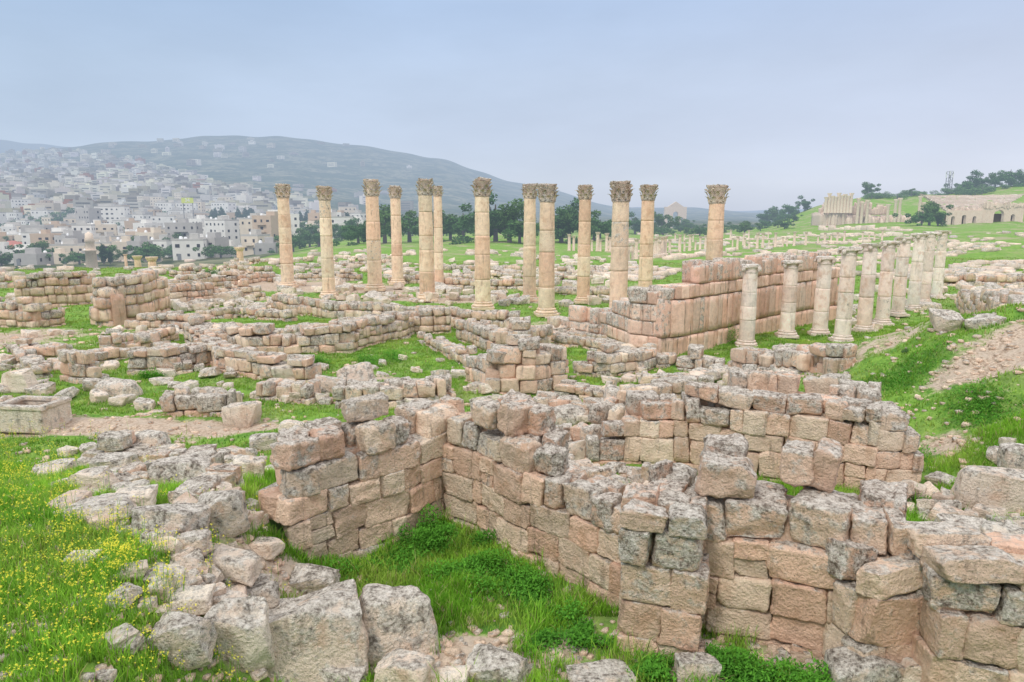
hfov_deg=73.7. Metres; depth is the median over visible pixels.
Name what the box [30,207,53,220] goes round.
house
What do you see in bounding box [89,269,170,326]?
ruined wall
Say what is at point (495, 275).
wall
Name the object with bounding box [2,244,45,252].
house
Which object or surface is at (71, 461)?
boulder
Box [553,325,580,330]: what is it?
rubble heap
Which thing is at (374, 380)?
rubble heap
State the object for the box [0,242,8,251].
house
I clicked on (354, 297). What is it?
fallen block
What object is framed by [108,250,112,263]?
cypress tree
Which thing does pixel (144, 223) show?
house
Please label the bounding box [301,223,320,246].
pine tree
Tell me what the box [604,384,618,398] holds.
boulder
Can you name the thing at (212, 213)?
cypress tree
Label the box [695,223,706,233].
pine tree
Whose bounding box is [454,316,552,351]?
ruined wall
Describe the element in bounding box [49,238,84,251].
house
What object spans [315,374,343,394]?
boulder
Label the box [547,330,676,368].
ruined wall
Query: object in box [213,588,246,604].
boulder
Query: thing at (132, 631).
fallen block
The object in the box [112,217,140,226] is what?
house
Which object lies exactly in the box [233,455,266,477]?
boulder
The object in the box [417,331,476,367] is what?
ruined wall
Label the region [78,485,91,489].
rubble stone
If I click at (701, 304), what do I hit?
ashlar wall
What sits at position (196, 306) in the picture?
rubble stone
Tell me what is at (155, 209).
house
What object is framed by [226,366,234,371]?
fallen block
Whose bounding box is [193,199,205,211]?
house
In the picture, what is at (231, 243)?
house
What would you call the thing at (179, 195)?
house
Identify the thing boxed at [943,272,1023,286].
wall
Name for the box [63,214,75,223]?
house
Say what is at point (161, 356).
ruined wall
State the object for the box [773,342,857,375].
ruined wall
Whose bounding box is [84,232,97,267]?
round tower
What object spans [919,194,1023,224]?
roman theatre
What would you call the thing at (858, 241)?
distant wall
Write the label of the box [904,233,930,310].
stone column
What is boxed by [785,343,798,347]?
fallen block
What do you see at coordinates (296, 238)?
pine tree
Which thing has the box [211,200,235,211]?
house
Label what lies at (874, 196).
bush
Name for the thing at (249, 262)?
wall
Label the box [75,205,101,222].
house
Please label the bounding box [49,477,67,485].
rubble stone
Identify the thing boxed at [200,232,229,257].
house
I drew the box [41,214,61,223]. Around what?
house
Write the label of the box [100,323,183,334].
rubble heap
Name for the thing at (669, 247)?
distant column
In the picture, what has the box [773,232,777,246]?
distant column
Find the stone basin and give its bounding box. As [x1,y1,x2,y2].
[0,395,72,433]
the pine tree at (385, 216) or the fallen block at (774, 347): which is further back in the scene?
the pine tree at (385, 216)
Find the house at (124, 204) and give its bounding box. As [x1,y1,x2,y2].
[115,203,129,208]
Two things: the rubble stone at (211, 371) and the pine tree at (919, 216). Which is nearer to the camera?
the rubble stone at (211, 371)
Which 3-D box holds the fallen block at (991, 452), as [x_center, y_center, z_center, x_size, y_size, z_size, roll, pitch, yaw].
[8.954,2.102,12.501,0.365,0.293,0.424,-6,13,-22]
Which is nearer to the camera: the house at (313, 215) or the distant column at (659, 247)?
the distant column at (659, 247)
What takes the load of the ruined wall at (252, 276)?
on the ground at (306, 167)
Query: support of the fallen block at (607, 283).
on the ground at (306, 167)
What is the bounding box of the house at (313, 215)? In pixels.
[308,210,319,220]
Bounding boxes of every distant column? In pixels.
[567,234,571,250]
[572,236,575,250]
[595,232,599,250]
[605,233,608,251]
[608,237,610,251]
[631,244,634,259]
[634,239,638,258]
[654,238,657,253]
[658,241,661,253]
[660,237,664,252]
[663,236,667,252]
[668,239,671,252]
[678,235,681,251]
[688,235,691,250]
[698,236,701,249]
[704,235,706,248]
[736,236,739,249]
[756,233,759,247]
[761,233,764,247]
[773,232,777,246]
[792,232,796,245]
[804,232,807,244]
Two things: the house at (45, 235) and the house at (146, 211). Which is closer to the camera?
the house at (45, 235)
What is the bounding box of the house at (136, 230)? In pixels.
[125,228,150,235]
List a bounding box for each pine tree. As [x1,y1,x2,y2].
[0,251,14,265]
[2,236,21,241]
[4,244,24,257]
[15,240,49,251]
[28,212,62,224]
[42,247,57,251]
[46,251,85,264]
[50,206,74,220]
[96,246,127,261]
[107,241,164,262]
[123,246,144,262]
[160,246,172,258]
[172,233,183,238]
[192,244,236,257]
[267,233,306,252]
[296,228,316,246]
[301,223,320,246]
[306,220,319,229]
[313,224,338,238]
[332,228,345,239]
[333,217,360,239]
[333,219,355,242]
[333,223,365,245]
[347,220,389,245]
[379,204,416,243]
[380,211,444,241]
[432,210,465,240]
[442,212,474,240]
[449,190,536,244]
[489,198,523,242]
[501,219,539,243]
[539,198,578,243]
[555,204,600,241]
[590,215,632,240]
[629,211,640,233]
[654,211,681,233]
[654,227,675,235]
[673,225,687,231]
[681,219,694,224]
[683,227,694,234]
[687,228,706,235]
[688,224,701,229]
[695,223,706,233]
[725,224,740,229]
[736,221,758,232]
[756,206,777,221]
[756,223,767,230]
[759,220,771,226]
[767,208,787,220]
[768,213,792,218]
[768,219,785,227]
[774,218,794,228]
[778,204,800,215]
[787,213,802,220]
[795,195,814,210]
[861,182,880,194]
[892,211,935,225]
[920,201,953,225]
[934,212,951,225]
[944,180,973,194]
[962,170,999,187]
[976,169,1023,186]
[985,174,1003,187]
[1012,169,1023,184]
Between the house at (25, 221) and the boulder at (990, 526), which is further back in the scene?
the house at (25, 221)
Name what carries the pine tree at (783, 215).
on the ground at (306, 167)
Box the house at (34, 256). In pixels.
[13,248,53,265]
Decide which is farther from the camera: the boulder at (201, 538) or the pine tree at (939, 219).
the pine tree at (939, 219)
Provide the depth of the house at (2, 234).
361.04 m
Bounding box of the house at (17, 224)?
[1,222,20,231]
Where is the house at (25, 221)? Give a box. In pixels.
[15,217,34,224]
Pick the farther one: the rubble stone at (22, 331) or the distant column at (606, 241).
the distant column at (606, 241)
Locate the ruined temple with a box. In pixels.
[811,193,925,225]
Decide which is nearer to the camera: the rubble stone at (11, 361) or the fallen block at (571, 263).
the rubble stone at (11, 361)
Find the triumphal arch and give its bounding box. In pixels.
[664,202,686,227]
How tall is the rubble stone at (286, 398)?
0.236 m
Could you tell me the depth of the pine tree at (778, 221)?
294.65 m
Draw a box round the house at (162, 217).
[150,212,176,225]
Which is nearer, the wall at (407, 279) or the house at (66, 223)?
the wall at (407, 279)
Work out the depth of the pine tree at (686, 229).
288.50 m
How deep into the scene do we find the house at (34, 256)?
241.98 m
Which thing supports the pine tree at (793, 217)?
on the ground at (306, 167)
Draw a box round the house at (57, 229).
[51,228,64,232]
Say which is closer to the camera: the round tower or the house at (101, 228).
the round tower
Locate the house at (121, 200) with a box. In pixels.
[118,198,125,203]
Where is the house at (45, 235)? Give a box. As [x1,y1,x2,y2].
[29,229,61,248]
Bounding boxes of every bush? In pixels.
[204,268,232,274]
[862,194,883,198]
[886,193,908,198]
[898,190,925,196]
[930,187,954,193]
[948,186,964,193]
[956,188,989,194]
[961,189,987,194]
[965,186,994,193]
[988,180,1019,185]
[991,184,1009,188]
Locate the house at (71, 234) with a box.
[54,230,84,243]
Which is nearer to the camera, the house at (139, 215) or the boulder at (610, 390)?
the boulder at (610, 390)
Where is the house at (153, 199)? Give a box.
[150,194,164,205]
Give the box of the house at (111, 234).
[99,232,120,238]
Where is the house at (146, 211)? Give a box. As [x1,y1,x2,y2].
[132,209,152,215]
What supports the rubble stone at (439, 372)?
on the ground at (306, 167)
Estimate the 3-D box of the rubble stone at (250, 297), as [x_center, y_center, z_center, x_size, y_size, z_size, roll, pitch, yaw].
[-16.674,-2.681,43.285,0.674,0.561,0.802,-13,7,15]
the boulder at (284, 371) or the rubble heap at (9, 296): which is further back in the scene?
the rubble heap at (9, 296)
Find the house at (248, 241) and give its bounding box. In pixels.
[241,229,269,255]
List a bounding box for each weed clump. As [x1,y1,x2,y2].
[133,367,167,379]
[308,540,434,580]
[313,354,331,364]
[348,348,409,366]
[390,503,498,558]
[418,547,546,599]
[461,560,568,621]
[512,595,617,659]
[625,650,676,681]
[701,636,784,681]
[727,324,738,343]
[745,656,833,681]
[853,333,983,406]
[920,444,940,464]
[923,375,1023,442]
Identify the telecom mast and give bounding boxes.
[945,171,953,193]
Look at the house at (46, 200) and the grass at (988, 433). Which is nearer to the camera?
the grass at (988, 433)
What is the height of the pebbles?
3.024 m
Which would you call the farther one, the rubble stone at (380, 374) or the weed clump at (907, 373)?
the rubble stone at (380, 374)
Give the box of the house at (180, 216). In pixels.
[174,214,196,222]
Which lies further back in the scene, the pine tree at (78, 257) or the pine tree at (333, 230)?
the pine tree at (333, 230)
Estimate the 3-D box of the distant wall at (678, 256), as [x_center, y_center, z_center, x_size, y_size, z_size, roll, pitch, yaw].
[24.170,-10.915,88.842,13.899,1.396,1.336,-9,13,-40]
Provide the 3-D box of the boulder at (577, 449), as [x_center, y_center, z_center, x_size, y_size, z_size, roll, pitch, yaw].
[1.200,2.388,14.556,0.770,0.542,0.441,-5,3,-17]
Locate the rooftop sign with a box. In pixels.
[181,198,193,218]
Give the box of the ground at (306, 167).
[0,135,1023,681]
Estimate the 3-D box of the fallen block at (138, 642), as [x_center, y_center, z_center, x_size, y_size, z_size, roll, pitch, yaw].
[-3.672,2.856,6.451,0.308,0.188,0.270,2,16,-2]
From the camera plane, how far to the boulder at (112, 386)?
19.61 m
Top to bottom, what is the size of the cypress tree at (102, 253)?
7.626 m
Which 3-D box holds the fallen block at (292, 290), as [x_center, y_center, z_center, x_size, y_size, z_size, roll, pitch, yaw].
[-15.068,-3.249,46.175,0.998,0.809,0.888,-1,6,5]
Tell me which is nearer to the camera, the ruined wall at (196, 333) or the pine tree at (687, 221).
the ruined wall at (196, 333)
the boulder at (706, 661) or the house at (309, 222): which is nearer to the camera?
the boulder at (706, 661)
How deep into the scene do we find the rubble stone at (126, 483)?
10.13 m
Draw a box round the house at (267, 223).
[252,211,278,246]
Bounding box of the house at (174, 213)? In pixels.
[169,212,179,215]
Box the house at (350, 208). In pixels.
[338,204,355,214]
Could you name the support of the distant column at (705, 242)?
on the ground at (306, 167)
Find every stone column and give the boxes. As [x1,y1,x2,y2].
[734,263,761,346]
[774,260,802,338]
[807,256,836,335]
[828,246,862,342]
[851,243,882,331]
[872,240,901,325]
[890,236,914,316]
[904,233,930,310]
[920,231,939,301]
[930,230,951,298]
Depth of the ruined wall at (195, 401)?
17.81 m
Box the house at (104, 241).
[94,236,115,260]
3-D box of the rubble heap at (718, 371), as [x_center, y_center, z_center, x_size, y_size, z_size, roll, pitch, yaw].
[6.436,0.897,21.616,6.206,1.162,1.919,0,10,0]
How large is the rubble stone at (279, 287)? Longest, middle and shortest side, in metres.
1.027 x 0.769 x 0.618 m
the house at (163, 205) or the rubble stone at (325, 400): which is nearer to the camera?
the rubble stone at (325, 400)
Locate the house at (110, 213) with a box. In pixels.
[94,203,129,222]
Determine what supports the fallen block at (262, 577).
on the ground at (306, 167)
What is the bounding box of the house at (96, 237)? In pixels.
[92,233,100,240]
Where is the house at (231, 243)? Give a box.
[229,241,237,256]
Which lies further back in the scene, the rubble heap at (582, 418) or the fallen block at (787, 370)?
the fallen block at (787, 370)
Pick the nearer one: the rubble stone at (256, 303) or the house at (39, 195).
the rubble stone at (256, 303)
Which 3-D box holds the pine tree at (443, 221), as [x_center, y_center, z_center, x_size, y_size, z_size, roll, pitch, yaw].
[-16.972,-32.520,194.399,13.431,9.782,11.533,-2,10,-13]
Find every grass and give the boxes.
[0,257,1023,321]
[0,301,1023,467]
[0,409,1023,681]
[335,440,1023,681]
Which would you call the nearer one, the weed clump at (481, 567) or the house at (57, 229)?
the weed clump at (481, 567)
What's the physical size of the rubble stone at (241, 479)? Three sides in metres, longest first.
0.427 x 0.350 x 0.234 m
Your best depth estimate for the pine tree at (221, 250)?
232.76 m
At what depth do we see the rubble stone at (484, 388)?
19.71 m
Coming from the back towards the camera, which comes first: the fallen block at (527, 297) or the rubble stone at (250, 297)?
the rubble stone at (250, 297)
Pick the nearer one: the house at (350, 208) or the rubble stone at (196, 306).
the rubble stone at (196, 306)
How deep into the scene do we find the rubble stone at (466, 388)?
20.11 m
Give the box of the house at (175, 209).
[169,207,185,213]
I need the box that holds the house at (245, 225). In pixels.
[239,213,259,242]
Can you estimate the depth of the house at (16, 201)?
768.21 m
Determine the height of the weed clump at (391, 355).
0.408 m
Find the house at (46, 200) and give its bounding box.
[40,198,53,202]
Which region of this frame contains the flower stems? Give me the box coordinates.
[0,419,284,681]
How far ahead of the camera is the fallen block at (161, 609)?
7.01 m
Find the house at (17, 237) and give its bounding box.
[14,233,21,241]
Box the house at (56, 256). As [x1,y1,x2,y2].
[43,248,82,263]
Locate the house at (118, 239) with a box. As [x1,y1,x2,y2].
[111,235,132,240]
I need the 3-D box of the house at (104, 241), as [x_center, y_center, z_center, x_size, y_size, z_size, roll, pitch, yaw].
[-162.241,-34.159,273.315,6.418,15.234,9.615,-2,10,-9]
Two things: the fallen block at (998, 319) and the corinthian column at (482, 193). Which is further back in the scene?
the corinthian column at (482, 193)
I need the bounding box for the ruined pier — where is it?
[617,483,709,658]
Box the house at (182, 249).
[171,233,207,260]
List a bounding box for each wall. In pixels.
[0,273,95,287]
[0,296,65,327]
[6,343,52,378]
[14,270,92,307]
[15,336,72,358]
[57,348,108,383]
[80,429,246,462]
[87,346,145,364]
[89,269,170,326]
[98,324,179,348]
[116,450,224,481]
[124,310,222,329]
[126,342,211,375]
[140,386,242,416]
[150,331,192,374]
[166,278,265,301]
[168,269,275,287]
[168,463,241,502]
[169,264,272,276]
[182,307,450,354]
[184,325,232,368]
[195,306,297,321]
[216,344,321,381]
[226,257,293,267]
[255,378,320,405]
[258,391,464,560]
[271,292,520,328]
[273,322,318,333]
[294,268,362,280]
[307,269,409,275]
[331,311,417,330]
[332,373,455,408]
[334,258,391,266]
[387,274,472,283]
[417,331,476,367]
[441,389,672,607]
[443,264,604,271]
[444,277,538,290]
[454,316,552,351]
[465,334,568,394]
[491,272,590,281]
[533,391,603,413]
[535,317,607,337]
[547,305,611,333]
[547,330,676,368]
[554,379,616,399]
[555,286,609,296]
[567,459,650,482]
[570,376,692,449]
[573,342,661,377]
[584,381,882,489]
[600,286,668,347]
[629,239,673,243]
[640,371,713,383]
[647,433,908,657]
[648,251,839,354]
[662,251,730,259]
[676,343,773,371]
[723,236,799,239]
[727,368,881,402]
[756,248,837,255]
[770,239,870,244]
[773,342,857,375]
[798,232,902,236]
[818,225,912,230]
[822,537,923,662]
[856,260,910,265]
[870,401,923,482]
[904,520,1023,681]
[911,241,1020,246]
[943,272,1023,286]
[952,259,1023,264]
[954,287,1023,314]
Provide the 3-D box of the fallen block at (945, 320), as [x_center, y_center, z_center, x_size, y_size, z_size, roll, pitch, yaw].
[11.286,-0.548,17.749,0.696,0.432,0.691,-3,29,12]
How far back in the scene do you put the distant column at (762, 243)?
134.51 m
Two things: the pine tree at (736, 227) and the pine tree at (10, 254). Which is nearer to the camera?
the pine tree at (10, 254)
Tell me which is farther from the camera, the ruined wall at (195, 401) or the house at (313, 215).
the house at (313, 215)
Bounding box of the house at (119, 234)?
[118,229,132,235]
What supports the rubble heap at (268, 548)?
on the ground at (306, 167)
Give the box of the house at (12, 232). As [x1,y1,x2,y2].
[7,230,18,234]
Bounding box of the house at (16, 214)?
[6,210,22,219]
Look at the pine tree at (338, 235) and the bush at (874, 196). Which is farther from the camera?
the bush at (874, 196)
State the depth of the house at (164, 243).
280.24 m
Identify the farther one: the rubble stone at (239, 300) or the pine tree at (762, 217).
the pine tree at (762, 217)
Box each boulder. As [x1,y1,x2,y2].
[1,368,38,392]
[31,458,76,473]
[62,549,101,564]
[63,497,136,523]
[68,466,119,490]
[89,452,140,467]
[94,377,143,396]
[115,484,157,505]
[131,503,211,538]
[135,429,170,445]
[146,611,217,670]
[147,454,211,483]
[170,583,215,614]
[175,529,213,555]
[197,490,249,537]
[204,543,263,586]
[204,596,274,672]
[212,290,243,300]
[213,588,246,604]
[221,401,261,427]
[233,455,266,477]
[247,581,280,608]
[249,432,278,450]
[256,482,278,494]
[267,579,368,681]
[271,364,296,378]
[274,598,293,608]
[278,419,303,432]
[289,563,340,593]
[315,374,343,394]
[316,665,366,681]
[336,361,375,380]
[359,583,439,665]
[374,648,436,681]
[432,665,470,681]
[466,643,529,681]
[553,403,586,424]
[565,659,637,681]
[568,440,585,459]
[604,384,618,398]
[674,652,721,681]
[822,646,904,681]
[899,657,921,681]
[919,301,941,309]
[934,513,986,529]
[950,465,1023,511]
[979,520,1023,533]
[997,442,1023,468]
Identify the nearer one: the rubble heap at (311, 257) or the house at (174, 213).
the rubble heap at (311, 257)
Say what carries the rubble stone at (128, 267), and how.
on the ground at (306, 167)
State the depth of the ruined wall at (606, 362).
22.27 m
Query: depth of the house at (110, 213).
556.70 m
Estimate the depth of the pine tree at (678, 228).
328.87 m
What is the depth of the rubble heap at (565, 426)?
15.57 m
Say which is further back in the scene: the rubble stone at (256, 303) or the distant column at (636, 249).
the distant column at (636, 249)
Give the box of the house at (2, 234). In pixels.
[0,232,14,241]
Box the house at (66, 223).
[42,221,70,226]
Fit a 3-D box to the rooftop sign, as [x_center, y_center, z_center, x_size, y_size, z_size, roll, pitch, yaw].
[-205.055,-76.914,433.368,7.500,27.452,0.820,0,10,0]
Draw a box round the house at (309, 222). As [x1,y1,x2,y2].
[303,221,319,234]
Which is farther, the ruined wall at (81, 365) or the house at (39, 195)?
the house at (39, 195)
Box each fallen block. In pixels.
[96,669,116,681]
[102,623,138,653]
[105,582,142,611]
[105,632,145,655]
[115,525,130,535]
[116,559,147,580]
[138,595,157,612]
[139,528,157,546]
[142,569,159,585]
[146,564,186,587]
[152,604,169,615]
[168,546,193,560]
[216,381,224,386]
[216,648,226,655]
[222,382,233,388]
[223,372,236,377]
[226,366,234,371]
[226,541,237,547]
[249,668,267,681]
[250,390,258,398]
[253,573,274,584]
[269,608,277,615]
[281,287,296,293]
[296,280,306,285]
[297,288,303,294]
[314,286,321,292]
[335,278,345,285]
[335,285,341,292]
[341,282,353,292]
[346,293,360,302]
[354,285,364,289]
[363,290,381,301]
[373,296,390,303]
[393,282,403,289]
[403,287,415,291]
[417,291,438,301]
[435,285,446,293]
[445,286,461,294]
[445,300,453,305]
[462,289,473,294]
[491,290,506,298]
[491,295,496,303]
[498,299,510,305]
[506,293,519,298]
[508,297,527,304]
[520,295,529,303]
[555,277,560,284]
[558,299,573,306]
[562,280,574,285]
[566,261,576,264]
[587,295,601,304]
[591,277,604,283]
[592,274,607,278]
[597,267,608,271]
[602,297,609,302]
[605,279,609,286]
[692,367,707,370]
[769,364,776,371]
[772,345,786,349]
[776,368,798,372]
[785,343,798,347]
[820,373,850,381]
[852,317,856,325]
[854,294,858,300]
[872,322,883,329]
[924,471,955,486]
[929,308,964,331]
[950,294,956,299]
[964,317,995,330]
[974,313,1006,324]
[986,445,998,464]
[998,437,1016,443]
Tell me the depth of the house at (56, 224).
433.88 m
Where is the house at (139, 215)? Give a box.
[129,211,151,219]
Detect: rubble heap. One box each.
[0,293,14,301]
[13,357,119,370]
[37,461,232,474]
[47,486,284,559]
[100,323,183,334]
[147,548,252,664]
[150,530,246,594]
[159,268,301,282]
[170,298,270,311]
[292,291,474,302]
[293,254,391,263]
[325,378,390,400]
[382,265,538,278]
[521,264,638,274]
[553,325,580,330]
[556,423,572,441]
[574,458,652,484]
[576,410,590,422]
[619,363,778,385]
[875,280,1023,293]
[901,479,961,520]
[926,502,1023,527]
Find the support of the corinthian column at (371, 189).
on the ground at (306, 167)
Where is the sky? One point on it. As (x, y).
(774, 102)
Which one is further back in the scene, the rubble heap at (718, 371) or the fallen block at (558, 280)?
the fallen block at (558, 280)
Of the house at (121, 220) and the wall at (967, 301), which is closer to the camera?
the wall at (967, 301)
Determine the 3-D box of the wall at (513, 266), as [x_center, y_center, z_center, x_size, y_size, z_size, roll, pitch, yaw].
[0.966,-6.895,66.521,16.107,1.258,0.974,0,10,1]
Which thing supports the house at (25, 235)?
on the ground at (306, 167)
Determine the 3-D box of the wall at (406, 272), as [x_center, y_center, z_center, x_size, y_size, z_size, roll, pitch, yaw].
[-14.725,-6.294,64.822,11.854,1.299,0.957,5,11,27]
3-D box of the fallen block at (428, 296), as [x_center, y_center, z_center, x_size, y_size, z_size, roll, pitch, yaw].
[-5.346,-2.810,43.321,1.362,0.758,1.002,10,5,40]
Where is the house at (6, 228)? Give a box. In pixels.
[0,224,16,233]
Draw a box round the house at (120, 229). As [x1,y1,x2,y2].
[104,223,122,232]
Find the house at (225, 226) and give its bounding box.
[204,216,239,244]
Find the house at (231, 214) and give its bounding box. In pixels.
[226,210,243,218]
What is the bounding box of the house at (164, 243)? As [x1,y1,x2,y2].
[148,234,172,256]
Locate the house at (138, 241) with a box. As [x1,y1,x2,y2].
[126,236,152,260]
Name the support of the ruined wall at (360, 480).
on the ground at (306, 167)
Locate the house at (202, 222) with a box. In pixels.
[201,221,204,236]
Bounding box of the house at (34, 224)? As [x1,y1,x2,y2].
[20,221,53,231]
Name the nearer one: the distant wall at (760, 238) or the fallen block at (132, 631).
the fallen block at (132, 631)
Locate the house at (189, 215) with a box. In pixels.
[183,213,195,217]
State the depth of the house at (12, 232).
429.49 m
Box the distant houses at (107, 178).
[0,137,418,215]
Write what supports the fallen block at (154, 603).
on the ground at (306, 167)
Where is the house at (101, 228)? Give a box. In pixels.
[91,220,117,235]
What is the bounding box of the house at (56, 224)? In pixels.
[44,221,65,227]
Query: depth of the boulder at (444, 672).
7.38 m
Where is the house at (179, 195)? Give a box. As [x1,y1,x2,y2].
[174,191,186,198]
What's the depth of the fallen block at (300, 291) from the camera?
47.07 m
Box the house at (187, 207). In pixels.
[176,201,197,212]
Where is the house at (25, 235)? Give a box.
[21,228,62,243]
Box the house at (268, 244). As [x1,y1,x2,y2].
[254,237,277,254]
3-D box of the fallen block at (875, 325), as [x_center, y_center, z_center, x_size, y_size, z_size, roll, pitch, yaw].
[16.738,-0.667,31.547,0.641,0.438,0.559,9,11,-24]
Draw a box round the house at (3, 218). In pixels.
[0,212,6,224]
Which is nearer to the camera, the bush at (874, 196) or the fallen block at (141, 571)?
the fallen block at (141, 571)
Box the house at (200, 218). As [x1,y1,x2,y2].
[189,215,204,222]
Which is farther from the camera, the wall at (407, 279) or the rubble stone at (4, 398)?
the wall at (407, 279)
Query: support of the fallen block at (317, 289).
on the ground at (306, 167)
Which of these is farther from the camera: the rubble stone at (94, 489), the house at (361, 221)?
the house at (361, 221)
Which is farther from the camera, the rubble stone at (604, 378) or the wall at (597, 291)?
the wall at (597, 291)
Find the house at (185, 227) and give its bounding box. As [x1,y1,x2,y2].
[164,219,202,238]
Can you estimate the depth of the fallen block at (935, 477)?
12.48 m
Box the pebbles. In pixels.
[0,306,1023,681]
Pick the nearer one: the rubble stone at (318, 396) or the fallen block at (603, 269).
the rubble stone at (318, 396)
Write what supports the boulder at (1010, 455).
on the ground at (306, 167)
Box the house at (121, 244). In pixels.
[111,236,130,260]
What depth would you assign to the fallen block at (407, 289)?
47.88 m
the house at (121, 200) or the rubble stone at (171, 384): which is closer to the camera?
the rubble stone at (171, 384)
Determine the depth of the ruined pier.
7.78 m
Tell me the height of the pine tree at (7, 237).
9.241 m
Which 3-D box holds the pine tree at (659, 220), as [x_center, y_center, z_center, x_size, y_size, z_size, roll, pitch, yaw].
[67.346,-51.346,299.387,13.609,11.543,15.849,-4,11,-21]
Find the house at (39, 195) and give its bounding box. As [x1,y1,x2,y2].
[27,192,45,197]
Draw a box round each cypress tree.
[99,243,108,263]
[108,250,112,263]
[208,209,214,218]
[218,206,225,215]
[235,207,241,218]
[242,207,249,216]
[298,211,303,220]
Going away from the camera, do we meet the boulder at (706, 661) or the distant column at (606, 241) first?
the boulder at (706, 661)
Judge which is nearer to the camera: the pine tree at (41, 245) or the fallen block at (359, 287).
the fallen block at (359, 287)
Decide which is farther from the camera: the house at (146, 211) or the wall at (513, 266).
the house at (146, 211)
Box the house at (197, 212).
[188,210,209,215]
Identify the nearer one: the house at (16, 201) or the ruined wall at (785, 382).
the ruined wall at (785, 382)
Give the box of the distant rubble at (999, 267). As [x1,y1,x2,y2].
[0,231,1023,284]
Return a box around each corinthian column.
[274,183,298,287]
[315,185,338,297]
[361,179,385,291]
[387,185,405,284]
[416,178,437,301]
[433,186,443,282]
[470,177,494,309]
[521,183,537,301]
[533,183,559,316]
[573,184,593,303]
[609,180,632,307]
[638,184,658,286]
[704,184,730,259]
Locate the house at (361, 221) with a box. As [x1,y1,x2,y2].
[354,216,363,223]
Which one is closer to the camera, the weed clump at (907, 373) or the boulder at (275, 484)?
the boulder at (275, 484)
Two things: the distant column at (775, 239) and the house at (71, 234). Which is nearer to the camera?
the distant column at (775, 239)
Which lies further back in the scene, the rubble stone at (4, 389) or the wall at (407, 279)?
the wall at (407, 279)
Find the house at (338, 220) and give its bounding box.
[331,212,353,238]
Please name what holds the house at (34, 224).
on the ground at (306, 167)
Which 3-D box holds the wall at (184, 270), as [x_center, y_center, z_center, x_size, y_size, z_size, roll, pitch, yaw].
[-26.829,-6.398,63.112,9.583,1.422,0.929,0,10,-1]
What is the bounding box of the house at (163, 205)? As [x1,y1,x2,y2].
[154,200,174,215]
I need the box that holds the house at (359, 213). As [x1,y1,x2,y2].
[350,210,365,217]
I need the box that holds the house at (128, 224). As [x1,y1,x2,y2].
[124,218,137,228]
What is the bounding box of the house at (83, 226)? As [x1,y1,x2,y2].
[71,220,95,232]
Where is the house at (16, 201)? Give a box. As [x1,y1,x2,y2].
[10,197,30,207]
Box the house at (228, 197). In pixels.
[218,195,232,200]
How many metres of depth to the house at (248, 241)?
252.17 m
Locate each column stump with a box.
[123,254,127,265]
[132,255,141,266]
[145,257,157,267]
[234,247,244,260]
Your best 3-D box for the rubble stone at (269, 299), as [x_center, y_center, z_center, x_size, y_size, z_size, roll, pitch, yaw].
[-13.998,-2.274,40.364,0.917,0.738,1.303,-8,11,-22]
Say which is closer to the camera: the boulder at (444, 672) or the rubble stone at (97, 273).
the boulder at (444, 672)
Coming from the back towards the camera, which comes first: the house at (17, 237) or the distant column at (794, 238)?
the house at (17, 237)
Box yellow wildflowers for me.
[0,418,288,681]
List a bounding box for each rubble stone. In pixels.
[0,353,13,362]
[0,364,12,370]
[0,383,9,393]
[0,395,11,401]
[1,356,19,364]
[20,329,35,336]
[24,330,37,337]
[24,383,55,394]
[37,379,48,383]
[47,329,62,334]
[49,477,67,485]
[54,386,79,397]
[57,445,78,456]
[61,330,73,335]
[76,456,91,466]
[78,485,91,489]
[79,442,96,452]
[82,378,101,390]
[89,271,100,275]
[89,389,108,402]
[89,485,110,494]
[108,394,135,406]
[110,480,133,491]
[113,472,125,476]
[123,266,133,269]
[132,479,149,485]
[133,397,155,409]
[149,377,173,385]
[156,368,175,376]
[167,381,181,388]
[172,300,189,311]
[172,379,198,390]
[188,302,206,310]
[194,363,204,371]
[199,366,221,376]
[213,298,222,304]
[215,481,232,490]
[235,297,245,304]
[235,476,244,489]
[243,294,255,300]
[245,447,257,455]
[249,302,266,307]
[265,464,274,469]
[267,297,271,304]
[274,278,280,284]
[277,285,291,291]
[281,395,294,402]
[289,392,300,400]
[314,392,328,401]
[317,397,332,404]
[318,362,328,370]
[376,371,388,376]
[378,359,386,365]
[398,354,407,359]
[404,397,418,401]
[410,366,422,372]
[430,369,449,374]
[435,358,444,361]
[451,369,465,377]
[463,385,469,390]
[467,381,482,390]
[469,395,491,402]
[478,383,492,393]
[492,394,501,399]
[568,453,574,459]
[601,375,619,383]
[606,461,625,472]
[608,473,627,484]
[636,366,646,372]
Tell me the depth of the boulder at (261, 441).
15.11 m
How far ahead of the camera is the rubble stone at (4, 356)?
23.76 m
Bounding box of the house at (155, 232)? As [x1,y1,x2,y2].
[135,227,166,238]
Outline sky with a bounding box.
[0,0,1023,210]
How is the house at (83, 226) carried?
on the ground at (306, 167)
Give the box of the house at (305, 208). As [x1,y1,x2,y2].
[301,207,311,210]
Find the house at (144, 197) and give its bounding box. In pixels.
[137,194,149,201]
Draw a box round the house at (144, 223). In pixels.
[133,219,157,230]
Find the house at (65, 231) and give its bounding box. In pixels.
[61,229,84,234]
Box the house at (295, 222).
[263,210,299,235]
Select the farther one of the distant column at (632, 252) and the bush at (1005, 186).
the bush at (1005, 186)
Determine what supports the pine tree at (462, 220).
on the ground at (306, 167)
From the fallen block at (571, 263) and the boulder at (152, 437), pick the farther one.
the fallen block at (571, 263)
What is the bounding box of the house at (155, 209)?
[148,206,161,215]
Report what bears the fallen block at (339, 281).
on the ground at (306, 167)

